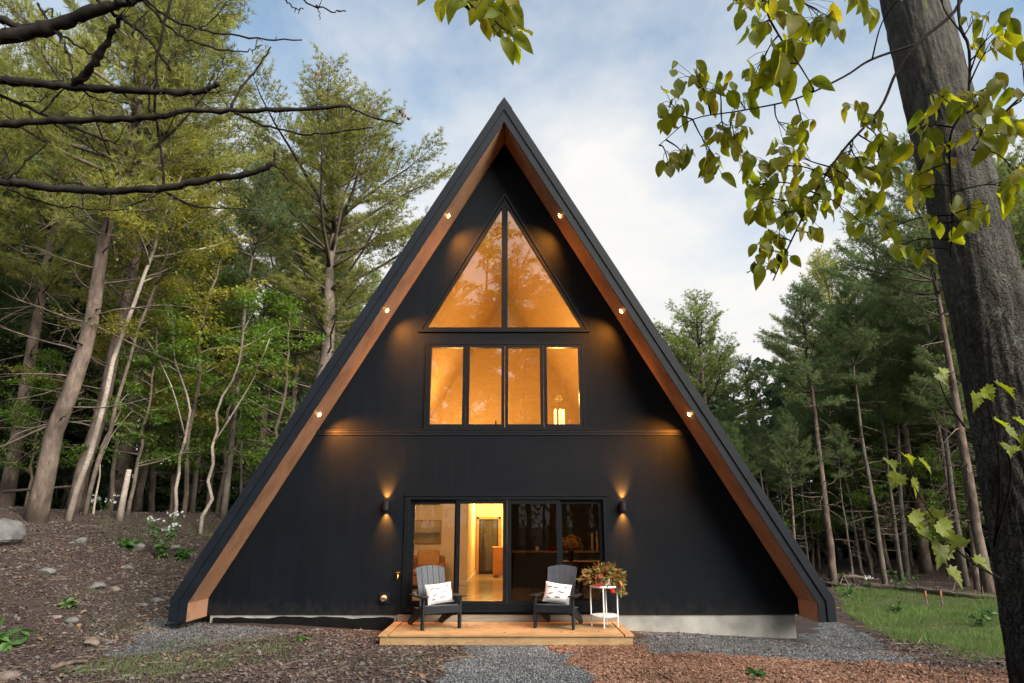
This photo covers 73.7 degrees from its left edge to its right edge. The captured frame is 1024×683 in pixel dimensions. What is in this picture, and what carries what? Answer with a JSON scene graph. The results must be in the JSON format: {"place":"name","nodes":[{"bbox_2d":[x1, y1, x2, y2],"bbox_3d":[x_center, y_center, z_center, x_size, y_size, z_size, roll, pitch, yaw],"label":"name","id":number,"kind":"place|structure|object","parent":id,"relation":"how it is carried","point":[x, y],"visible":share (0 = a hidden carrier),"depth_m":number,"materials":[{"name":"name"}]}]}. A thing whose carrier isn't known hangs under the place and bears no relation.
{"place":"outdoors","nodes":[
{"label":"outdoors","id":0,"kind":"place"},
{"bbox_2d":[0,505,1006,682],"bbox_3d":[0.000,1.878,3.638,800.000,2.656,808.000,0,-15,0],"label":"ground","id":1,"kind":"structure","parent":0,"point":[803,625],"depth_m":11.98,"materials":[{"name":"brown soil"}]},
{"bbox_2d":[0,518,25,545],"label":"boulder","id":2,"kind":"object","parent":1,"relation":"on","point":[12,531],"visible":0.97,"depth_m":13.15,"materials":[{"name":"grey stone"}]},
{"bbox_2d":[0,616,36,651],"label":"weed plant","id":3,"kind":"object","parent":1,"relation":"on","point":[6,643],"visible":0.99,"depth_m":9.69,"materials":[{"name":"green plant"}]},
{"bbox_2d":[0,67,43,253],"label":"pine tree","id":4,"kind":"object","parent":1,"relation":"on","point":[7,215],"visible":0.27,"depth_m":24.00,"materials":[{"name":"green plant"}]},
{"bbox_2d":[0,321,45,466],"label":"broadleaf tree","id":5,"kind":"object","parent":1,"relation":"on","point":[3,386],"visible":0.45,"depth_m":23.57,"materials":[{"name":"green plant"}]},
{"bbox_2d":[0,85,61,391],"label":"pine tree","id":6,"kind":"object","parent":1,"relation":"on","point":[4,285],"visible":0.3,"depth_m":25.96,"materials":[{"name":"green plant"}]},
{"bbox_2d":[0,347,94,506],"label":"broadleaf tree","id":7,"kind":"object","parent":1,"relation":"on","point":[27,409],"visible":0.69,"depth_m":20.28,"materials":[{"name":"green plant"}]},
{"bbox_2d":[0,44,98,305],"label":"pine tree","id":8,"kind":"object","parent":1,"relation":"on","point":[16,60],"visible":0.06,"depth_m":36.40,"materials":[{"name":"green plant"}]},
{"bbox_2d":[0,97,106,418],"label":"pine tree","id":9,"kind":"object","parent":1,"relation":"on","point":[88,234],"visible":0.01,"depth_m":30.77,"materials":[{"name":"green plant"}]},
{"bbox_2d":[0,124,107,480],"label":"pine tree","id":10,"kind":"object","parent":1,"relation":"on","point":[26,287],"visible":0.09,"depth_m":27.57,"materials":[{"name":"green plant"}]},
{"bbox_2d":[0,277,132,483],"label":"broadleaf tree","id":11,"kind":"object","parent":1,"relation":"on","point":[58,335],"visible":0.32,"depth_m":24.44,"materials":[{"name":"green plant"}]},
{"bbox_2d":[0,321,151,495],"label":"broadleaf tree","id":12,"kind":"object","parent":1,"relation":"on","point":[67,429],"visible":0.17,"depth_m":26.45,"materials":[{"name":"green plant"}]},
{"bbox_2d":[0,25,157,505],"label":"pine tree","id":13,"kind":"object","parent":1,"relation":"on","point":[45,270],"visible":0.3,"depth_m":22.88,"materials":[{"name":"green plant"}]},
{"bbox_2d":[1,121,197,508],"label":"pine tree","id":14,"kind":"object","parent":1,"relation":"on","point":[94,373],"visible":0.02,"depth_m":32.73,"materials":[{"name":"green plant"}]},
{"bbox_2d":[0,252,209,510],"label":"broadleaf tree","id":15,"kind":"object","parent":1,"relation":"on","point":[114,462],"visible":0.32,"depth_m":20.15,"materials":[{"name":"green plant"}]},
{"bbox_2d":[87,379,149,514],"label":"broadleaf tree","id":16,"kind":"object","parent":1,"relation":"on","point":[119,422],"visible":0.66,"depth_m":18.02,"materials":[{"name":"green plant"}]},
{"bbox_2d":[9,316,228,514],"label":"broadleaf tree","id":17,"kind":"object","parent":1,"relation":"on","point":[136,434],"visible":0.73,"depth_m":18.91,"materials":[{"name":"green plant"}]},
{"bbox_2d":[35,155,224,514],"bbox_3d":[-9.826,-0.320,18.062,4.580,10.322,3.795,-9,-17,29],"label":"broadleaf tree","id":18,"kind":"object","parent":1,"relation":"on","point":[113,416],"visible":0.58,"depth_m":17.91,"materials":[{"name":"green plant"}]},
{"bbox_2d":[9,0,262,512],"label":"pine tree","id":19,"kind":"object","parent":1,"relation":"on","point":[132,269],"visible":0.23,"depth_m":19.37,"materials":[{"name":"green plant"}]},
{"bbox_2d":[9,87,265,510],"bbox_3d":[-13.612,-2.339,24.959,8.614,17.636,7.912,0,-15,0],"label":"pine tree","id":20,"kind":"object","parent":1,"relation":"on","point":[122,465],"visible":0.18,"depth_m":24.05,"materials":[{"name":"green plant"}]},
{"bbox_2d":[0,0,278,524],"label":"pine tree","id":21,"kind":"object","parent":1,"relation":"on","point":[38,507],"visible":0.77,"depth_m":16.45,"materials":[{"name":"green plant"}]},
{"bbox_2d":[103,231,198,512],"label":"pine tree","id":22,"kind":"object","parent":1,"relation":"on","point":[151,494],"visible":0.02,"depth_m":32.45,"materials":[{"name":"green plant"}]},
{"bbox_2d":[91,221,224,511],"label":"pine tree","id":23,"kind":"object","parent":1,"relation":"on","point":[138,497],"visible":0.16,"depth_m":26.85,"materials":[{"name":"green plant"}]},
{"bbox_2d":[64,100,254,520],"bbox_3d":[-8.623,-0.995,17.038,3.981,11.345,6.426,0,-15,0],"label":"broadleaf tree","id":24,"kind":"object","parent":1,"relation":"on","point":[140,232],"visible":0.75,"depth_m":17.30,"materials":[{"name":"green plant"}]},
{"bbox_2d":[147,515,181,558],"bbox_3d":[-7.966,4.490,15.665,0.545,0.973,0.828,-9,-17,29],"label":"flowering plant","id":25,"kind":"object","parent":1,"relation":"on","point":[157,545],"visible":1,"depth_m":15.59,"materials":[{"name":"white plant"}]},
{"bbox_2d":[117,291,219,521],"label":"broadleaf tree","id":26,"kind":"object","parent":1,"relation":"on","point":[186,346],"visible":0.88,"depth_m":19.37,"materials":[{"name":"green plant"}]},
{"bbox_2d":[58,632,294,677],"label":"grass","id":27,"kind":"structure","parent":1,"relation":"on","point":[162,668],"depth_m":9.34,"materials":[{"name":"green plant"}]},
{"bbox_2d":[117,222,253,511],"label":"pine tree","id":28,"kind":"object","parent":1,"relation":"on","point":[203,336],"visible":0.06,"depth_m":29.82,"materials":[{"name":"green plant"}]},
{"bbox_2d":[129,393,247,511],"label":"broadleaf tree","id":29,"kind":"object","parent":1,"relation":"on","point":[201,494],"visible":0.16,"depth_m":36.08,"materials":[{"name":"green plant"}]},
{"bbox_2d":[139,338,256,511],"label":"broadleaf tree","id":30,"kind":"object","parent":1,"relation":"on","point":[165,447],"visible":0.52,"depth_m":22.92,"materials":[{"name":"green plant"}]},
{"bbox_2d":[0,0,401,217],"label":"dead branched tree","id":31,"kind":"object","parent":1,"relation":"on","point":[15,32],"visible":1,"depth_m":4.19,"materials":[{"name":"brown wood"}]},
{"bbox_2d":[142,273,284,512],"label":"broadleaf tree","id":32,"kind":"object","parent":1,"relation":"on","point":[223,449],"visible":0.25,"depth_m":25.67,"materials":[{"name":"green plant"}]},
{"bbox_2d":[116,233,311,514],"bbox_3d":[-8.998,1.048,21.357,5.400,9.411,5.222,3,-15,-13],"label":"broadleaf tree","id":33,"kind":"object","parent":1,"relation":"on","point":[203,268],"visible":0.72,"depth_m":21.10,"materials":[{"name":"green plant"}]},
{"bbox_2d":[181,228,263,511],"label":"pine tree","id":34,"kind":"object","parent":1,"relation":"on","point":[195,480],"visible":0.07,"depth_m":31.34,"materials":[{"name":"green plant"}]},
{"bbox_2d":[190,310,264,512],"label":"pine tree","id":35,"kind":"object","parent":1,"relation":"on","point":[212,475],"visible":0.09,"depth_m":33.90,"materials":[{"name":"green plant"}]},
{"bbox_2d":[0,549,458,682],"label":"grass","id":36,"kind":"structure","parent":1,"relation":"on","point":[177,650],"depth_m":9.73,"materials":[{"name":"green plant"}]},
{"bbox_2d":[0,521,464,682],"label":"pebbles","id":37,"kind":"object","parent":1,"relation":"on","point":[208,649],"visible":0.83,"depth_m":10.39,"materials":[{"name":"grey stone"}]},
{"bbox_2d":[198,286,297,533],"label":"broadleaf tree","id":38,"kind":"object","parent":1,"relation":"on","point":[252,296],"visible":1,"depth_m":19.39,"materials":[{"name":"green plant"}]},
{"bbox_2d":[186,160,313,518],"bbox_3d":[-8.968,-0.386,22.553,3.959,12.970,3.476,-13,-20,40],"label":"pine tree","id":39,"kind":"object","parent":1,"relation":"on","point":[256,231],"visible":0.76,"depth_m":23.43,"materials":[{"name":"green plant"}]},
{"bbox_2d":[165,288,334,469],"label":"broadleaf tree","id":40,"kind":"object","parent":1,"relation":"on","point":[286,305],"visible":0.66,"depth_m":22.75,"materials":[{"name":"green plant"}]},
{"bbox_2d":[216,272,298,484],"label":"pine tree","id":41,"kind":"object","parent":1,"relation":"on","point":[270,417],"visible":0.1,"depth_m":35.19,"materials":[{"name":"green plant"}]},
{"bbox_2d":[208,149,344,471],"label":"pine tree","id":42,"kind":"object","parent":1,"relation":"on","point":[264,393],"visible":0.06,"depth_m":33.18,"materials":[{"name":"green plant"}]},
{"bbox_2d":[246,231,356,444],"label":"pine tree","id":43,"kind":"object","parent":1,"relation":"on","point":[295,376],"visible":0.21,"depth_m":28.38,"materials":[{"name":"green plant"}]},
{"bbox_2d":[271,201,375,423],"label":"pine tree","id":44,"kind":"object","parent":1,"relation":"on","point":[346,265],"visible":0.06,"depth_m":32.42,"materials":[{"name":"green plant"}]},
{"bbox_2d":[197,40,457,456],"bbox_3d":[-6.788,-1.697,26.843,10.856,17.738,12.824,0,-15,0],"label":"pine tree","id":45,"kind":"object","parent":1,"relation":"on","point":[338,168],"visible":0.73,"depth_m":25.81,"materials":[{"name":"green plant"}]},
{"bbox_2d":[0,272,990,560],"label":"wood","id":46,"kind":"object","parent":1,"relation":"on","point":[162,502],"visible":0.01,"depth_m":48.36,"materials":[{"name":"green plant"}]},
{"bbox_2d":[0,507,997,682],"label":"fallen leaves","id":47,"kind":"object","parent":1,"relation":"on","point":[422,675],"visible":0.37,"depth_m":10.86,"materials":[{"name":"brown plant"}]},
{"bbox_2d":[168,97,836,637],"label":"frame house","id":48,"kind":"structure","parent":1,"relation":"on","point":[504,293],"depth_m":12.80,"materials":[{"name":"wood"}]},
{"bbox_2d":[414,520,440,543],"bbox_3d":[-2.450,4.825,17.311,1.300,0.580,0.030,0,-15,0],"label":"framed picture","id":49,"kind":"object","parent":48,"relation":"attached to","point":[427,531],"visible":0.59,"depth_m":17.31,"materials":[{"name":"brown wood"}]},
{"bbox_2d":[408,500,455,604],"bbox_3d":[-1.429,3.845,12.506,0.889,1.845,0.050,0,-15,0],"label":"sliding door","id":50,"kind":"structure","parent":48,"relation":"in","point":[413,502],"depth_m":12.52,"materials":[{"name":"black metal"}]},
{"bbox_2d":[426,344,466,426],"bbox_3d":[-1.269,0.859,13.261,0.744,1.639,0.118,0,-15,0],"label":"window","id":51,"kind":"structure","parent":48,"relation":"in","point":[430,346],"depth_m":13.23,"materials":[{"name":"black metal"}]},
{"bbox_2d":[422,201,503,329],"bbox_3d":[-0.968,-1.582,13.914,1.613,2.822,0.118,0,-15,0],"label":"window","id":52,"kind":"structure","parent":48,"relation":"in","point":[501,208],"depth_m":13.74,"materials":[{"name":"clear glass"}]},
{"bbox_2d":[454,500,506,605],"bbox_3d":[-0.561,3.824,12.426,0.938,1.845,0.100,0,-15,0],"label":"sliding door","id":53,"kind":"structure","parent":48,"relation":"in","point":[458,502],"depth_m":12.41,"materials":[{"name":"clear glass"}]},
{"bbox_2d":[465,344,504,426],"bbox_3d":[-0.516,0.859,13.261,0.744,1.639,0.118,0,-15,0],"label":"window","id":54,"kind":"structure","parent":48,"relation":"in","point":[469,346],"depth_m":13.23,"materials":[{"name":"black metal"}]},
{"bbox_2d":[479,519,498,573],"bbox_3d":[-0.720,6.309,21.034,0.600,1.620,0.070,0,-15,0],"label":"corridor door","id":55,"kind":"structure","parent":48,"relation":"in","point":[488,528],"depth_m":21.03,"materials":[{"name":"brown wood"}]},
{"bbox_2d":[505,344,543,426],"bbox_3d":[0.236,0.859,13.261,0.744,1.639,0.118,0,-15,0],"label":"window","id":56,"kind":"structure","parent":48,"relation":"in","point":[507,346],"depth_m":13.21,"materials":[{"name":"black metal"}]},
{"bbox_2d":[507,500,560,605],"bbox_3d":[0.404,3.824,12.426,0.983,1.845,0.100,0,-15,0],"label":"sliding door","id":57,"kind":"structure","parent":48,"relation":"in","point":[533,526],"depth_m":12.46,"materials":[{"name":"clear glass"}]},
{"bbox_2d":[505,200,585,329],"bbox_3d":[0.663,-1.582,13.914,1.603,2.822,0.118,0,-15,0],"label":"window","id":58,"kind":"structure","parent":48,"relation":"in","point":[507,208],"depth_m":13.76,"materials":[{"name":"clear glass"}]},
{"bbox_2d":[543,344,582,426],"bbox_3d":[0.989,0.859,13.261,0.744,1.639,0.118,0,-15,0],"label":"window","id":59,"kind":"structure","parent":48,"relation":"in","point":[545,346],"depth_m":13.24,"materials":[{"name":"black metal"}]},
{"bbox_2d":[560,500,604,604],"bbox_3d":[1.270,3.845,12.506,0.839,1.845,0.050,0,-15,0],"label":"sliding door","id":60,"kind":"structure","parent":48,"relation":"in","point":[582,529],"depth_m":12.55,"materials":[{"name":"clear glass"}]},
{"bbox_2d":[1,508,1004,682],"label":"twigs","id":61,"kind":"object","parent":1,"relation":"on","point":[362,637],"visible":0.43,"depth_m":10.42,"materials":[{"name":"brown wood"}]},
{"bbox_2d":[0,538,1008,682],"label":"wood chips","id":62,"kind":"object","parent":1,"relation":"on","point":[723,664],"visible":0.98,"depth_m":8.78,"materials":[{"name":"brown wood"}]},
{"bbox_2d":[378,622,633,644],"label":"wooden deck","id":63,"kind":"structure","parent":1,"relation":"on","point":[476,633],"depth_m":10.72,"materials":[{"name":"brown wood"}]},
{"bbox_2d":[408,565,466,630],"bbox_3d":[-1.330,4.359,11.698,0.820,0.972,0.989,7,-17,-25],"label":"adirondack chair","id":64,"kind":"object","parent":63,"relation":"on","point":[427,575],"visible":0.94,"depth_m":11.69,"materials":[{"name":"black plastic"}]},
{"bbox_2d":[425,582,453,604],"bbox_3d":[-1.233,4.286,11.623,0.464,0.344,0.166,1,-36,-24],"label":"pillow","id":65,"kind":"object","parent":64,"relation":"on","point":[439,593],"visible":0.98,"depth_m":11.57,"materials":[{"name":"white fabric"}]},
{"bbox_2d":[529,565,582,629],"bbox_3d":[0.813,4.379,11.774,0.820,0.972,0.988,-5,-16,17],"label":"adirondack chair","id":66,"kind":"object","parent":63,"relation":"on","point":[556,576],"visible":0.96,"depth_m":11.78,"materials":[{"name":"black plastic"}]},
{"bbox_2d":[543,581,571,604],"bbox_3d":[0.774,4.301,11.672,0.464,0.344,0.160,3,-36,17],"label":"pillow","id":67,"kind":"object","parent":66,"relation":"on","point":[557,593],"visible":0.98,"depth_m":11.62,"materials":[{"name":"white fabric"}]},
{"bbox_2d":[590,585,618,627],"bbox_3d":[1.575,4.510,11.650,0.480,0.656,0.480,0,-15,0],"label":"side table","id":68,"kind":"object","parent":63,"relation":"on","point":[604,615],"visible":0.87,"depth_m":11.57,"materials":[{"name":"white paint"}]},
{"bbox_2d":[576,561,627,596],"bbox_3d":[1.546,4.072,11.730,0.888,0.585,0.662,0,-15,0],"label":"potted plant","id":69,"kind":"object","parent":68,"relation":"on","point":[600,579],"visible":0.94,"depth_m":11.67,"materials":[{"name":"green plant"}]},
{"bbox_2d":[417,0,1023,682],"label":"grey barked tree","id":70,"kind":"object","parent":1,"relation":"on","point":[961,192],"visible":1,"depth_m":2.81,"materials":[{"name":"green plant"}]},
{"bbox_2d":[653,288,789,434],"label":"pine tree","id":71,"kind":"object","parent":1,"relation":"on","point":[678,341],"visible":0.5,"depth_m":36.32,"materials":[{"name":"green plant"}]},
{"bbox_2d":[721,420,764,477],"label":"pine tree","id":72,"kind":"object","parent":1,"relation":"on","point":[737,441],"visible":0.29,"depth_m":26.80,"materials":[{"name":"green plant"}]},
{"bbox_2d":[730,410,781,504],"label":"pine tree","id":73,"kind":"object","parent":1,"relation":"on","point":[754,429],"visible":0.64,"depth_m":28.06,"materials":[{"name":"green plant"}]},
{"bbox_2d":[720,353,804,508],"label":"pine tree","id":74,"kind":"object","parent":1,"relation":"on","point":[760,404],"visible":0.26,"depth_m":40.26,"materials":[{"name":"green plant"}]},
{"bbox_2d":[759,412,821,549],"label":"pine tree","id":75,"kind":"object","parent":1,"relation":"on","point":[779,462],"visible":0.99,"depth_m":24.54,"materials":[{"name":"green plant"}]},
{"bbox_2d":[766,401,819,558],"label":"pine tree","id":76,"kind":"object","parent":1,"relation":"on","point":[791,407],"visible":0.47,"depth_m":30.61,"materials":[{"name":"green plant"}]},
{"bbox_2d":[745,428,840,551],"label":"broadleaf tree","id":77,"kind":"object","parent":1,"relation":"on","point":[772,492],"visible":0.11,"depth_m":32.12,"materials":[{"name":"green plant"}]},
{"bbox_2d":[759,418,855,568],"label":"broadleaf tree","id":78,"kind":"object","parent":1,"relation":"on","point":[816,526],"visible":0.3,"depth_m":32.65,"materials":[{"name":"green plant"}]},
{"bbox_2d":[745,279,874,586],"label":"pine tree","id":79,"kind":"object","parent":1,"relation":"on","point":[801,368],"visible":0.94,"depth_m":25.82,"materials":[{"name":"green plant"}]},
{"bbox_2d":[791,408,840,568],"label":"pine tree","id":80,"kind":"object","parent":1,"relation":"on","point":[814,483],"visible":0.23,"depth_m":33.62,"materials":[{"name":"green plant"}]},
{"bbox_2d":[775,431,873,564],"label":"broadleaf tree","id":81,"kind":"object","parent":1,"relation":"on","point":[821,534],"visible":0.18,"depth_m":35.76,"materials":[{"name":"green plant"}]},
{"bbox_2d":[764,245,900,566],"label":"pine tree","id":82,"kind":"object","parent":1,"relation":"on","point":[821,278],"visible":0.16,"depth_m":38.15,"materials":[{"name":"green plant"}]},
{"bbox_2d":[811,423,865,582],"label":"pine tree","id":83,"kind":"object","parent":1,"relation":"on","point":[832,441],"visible":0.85,"depth_m":26.62,"materials":[{"name":"green plant"}]},
{"bbox_2d":[804,383,873,575],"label":"pine tree","id":84,"kind":"object","parent":1,"relation":"on","point":[842,417],"visible":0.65,"depth_m":30.42,"materials":[{"name":"green plant"}]},
{"bbox_2d":[804,304,897,570],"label":"pine tree","id":85,"kind":"object","parent":1,"relation":"on","point":[887,562],"visible":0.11,"depth_m":33.53,"materials":[{"name":"green plant"}]},
{"bbox_2d":[808,282,906,584],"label":"pine tree","id":86,"kind":"object","parent":1,"relation":"on","point":[855,341],"visible":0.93,"depth_m":25.34,"materials":[{"name":"green plant"}]},
{"bbox_2d":[790,410,929,564],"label":"broadleaf tree","id":87,"kind":"object","parent":1,"relation":"on","point":[831,508],"visible":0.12,"depth_m":37.41,"materials":[{"name":"green plant"}]},
{"bbox_2d":[778,385,958,574],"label":"broadleaf tree","id":88,"kind":"object","parent":1,"relation":"on","point":[861,501],"visible":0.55,"depth_m":30.14,"materials":[{"name":"green plant"}]},
{"bbox_2d":[820,313,918,581],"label":"pine tree","id":89,"kind":"object","parent":1,"relation":"on","point":[884,363],"visible":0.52,"depth_m":27.97,"materials":[{"name":"green plant"}]},
{"bbox_2d":[835,269,937,579],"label":"pine tree","id":90,"kind":"object","parent":1,"relation":"on","point":[881,313],"visible":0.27,"depth_m":28.82,"materials":[{"name":"green plant"}]},
{"bbox_2d":[798,186,985,573],"bbox_3d":[18.031,1.480,31.690,8.687,18.879,8.698,0,-15,2],"label":"pine tree","id":91,"kind":"object","parent":1,"relation":"on","point":[901,413],"visible":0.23,"depth_m":30.78,"materials":[{"name":"green plant"}]},
{"bbox_2d":[856,442,952,565],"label":"broadleaf tree","id":92,"kind":"object","parent":1,"relation":"on","point":[908,530],"visible":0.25,"depth_m":33.77,"materials":[{"name":"green plant"}]},
{"bbox_2d":[855,288,971,563],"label":"pine tree","id":93,"kind":"object","parent":1,"relation":"on","point":[968,439],"visible":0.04,"depth_m":39.07,"materials":[{"name":"green plant"}]},
{"bbox_2d":[857,224,981,586],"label":"pine tree","id":94,"kind":"object","parent":1,"relation":"on","point":[886,302],"visible":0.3,"depth_m":26.20,"materials":[{"name":"green plant"}]},
{"bbox_2d":[865,410,983,551],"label":"broadleaf tree","id":95,"kind":"object","parent":1,"relation":"on","point":[929,428],"visible":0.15,"depth_m":32.48,"materials":[{"name":"green plant"}]},
{"bbox_2d":[837,131,1013,592],"bbox_3d":[15.080,0.197,23.644,5.536,17.079,5.116,-14,-20,42],"label":"pine tree","id":96,"kind":"object","parent":1,"relation":"on","point":[986,582],"visible":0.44,"depth_m":24.14,"materials":[{"name":"green plant"}]},
{"bbox_2d":[885,305,965,570],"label":"pine tree","id":97,"kind":"object","parent":1,"relation":"on","point":[905,355],"visible":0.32,"depth_m":27.59,"materials":[{"name":"green plant"}]},
{"bbox_2d":[860,576,996,599],"bbox_3d":[13.209,7.701,21.404,0.982,0.550,5.516,6,-16,-22],"label":"fallen log","id":98,"kind":"object","parent":1,"relation":"on","point":[922,589],"visible":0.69,"depth_m":21.20,"materials":[{"name":"brown wood"}]},
{"bbox_2d":[891,419,989,566],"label":"broadleaf tree","id":99,"kind":"object","parent":1,"relation":"on","point":[969,564],"visible":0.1,"depth_m":36.09,"materials":[{"name":"green plant"}]},
{"bbox_2d":[901,316,984,589],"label":"pine tree","id":100,"kind":"object","parent":1,"relation":"on","point":[931,369],"visible":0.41,"depth_m":25.37,"materials":[{"name":"green plant"}]},
{"bbox_2d":[902,443,984,577],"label":"broadleaf tree","id":101,"kind":"object","parent":1,"relation":"on","point":[932,492],"visible":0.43,"depth_m":28.07,"materials":[{"name":"green plant"}]},
{"bbox_2d":[877,115,1023,358],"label":"pine tree","id":102,"kind":"object","parent":1,"relation":"on","point":[1017,222],"visible":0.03,"depth_m":27.98,"materials":[{"name":"green plant"}]},
{"bbox_2d":[98,618,918,682],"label":"gravel","id":103,"kind":"structure","parent":0,"point":[495,653],"depth_m":10.26,"materials":[{"name":"grey gravel"}]},
{"bbox_2d":[0,0,1023,481],"label":"sky","id":104,"kind":"structure","parent":0,"point":[589,94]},
{"bbox_2d":[835,585,1004,661],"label":"grass","id":105,"kind":"structure","parent":0,"point":[883,624],"depth_m":14.66,"materials":[{"name":"green plant"}]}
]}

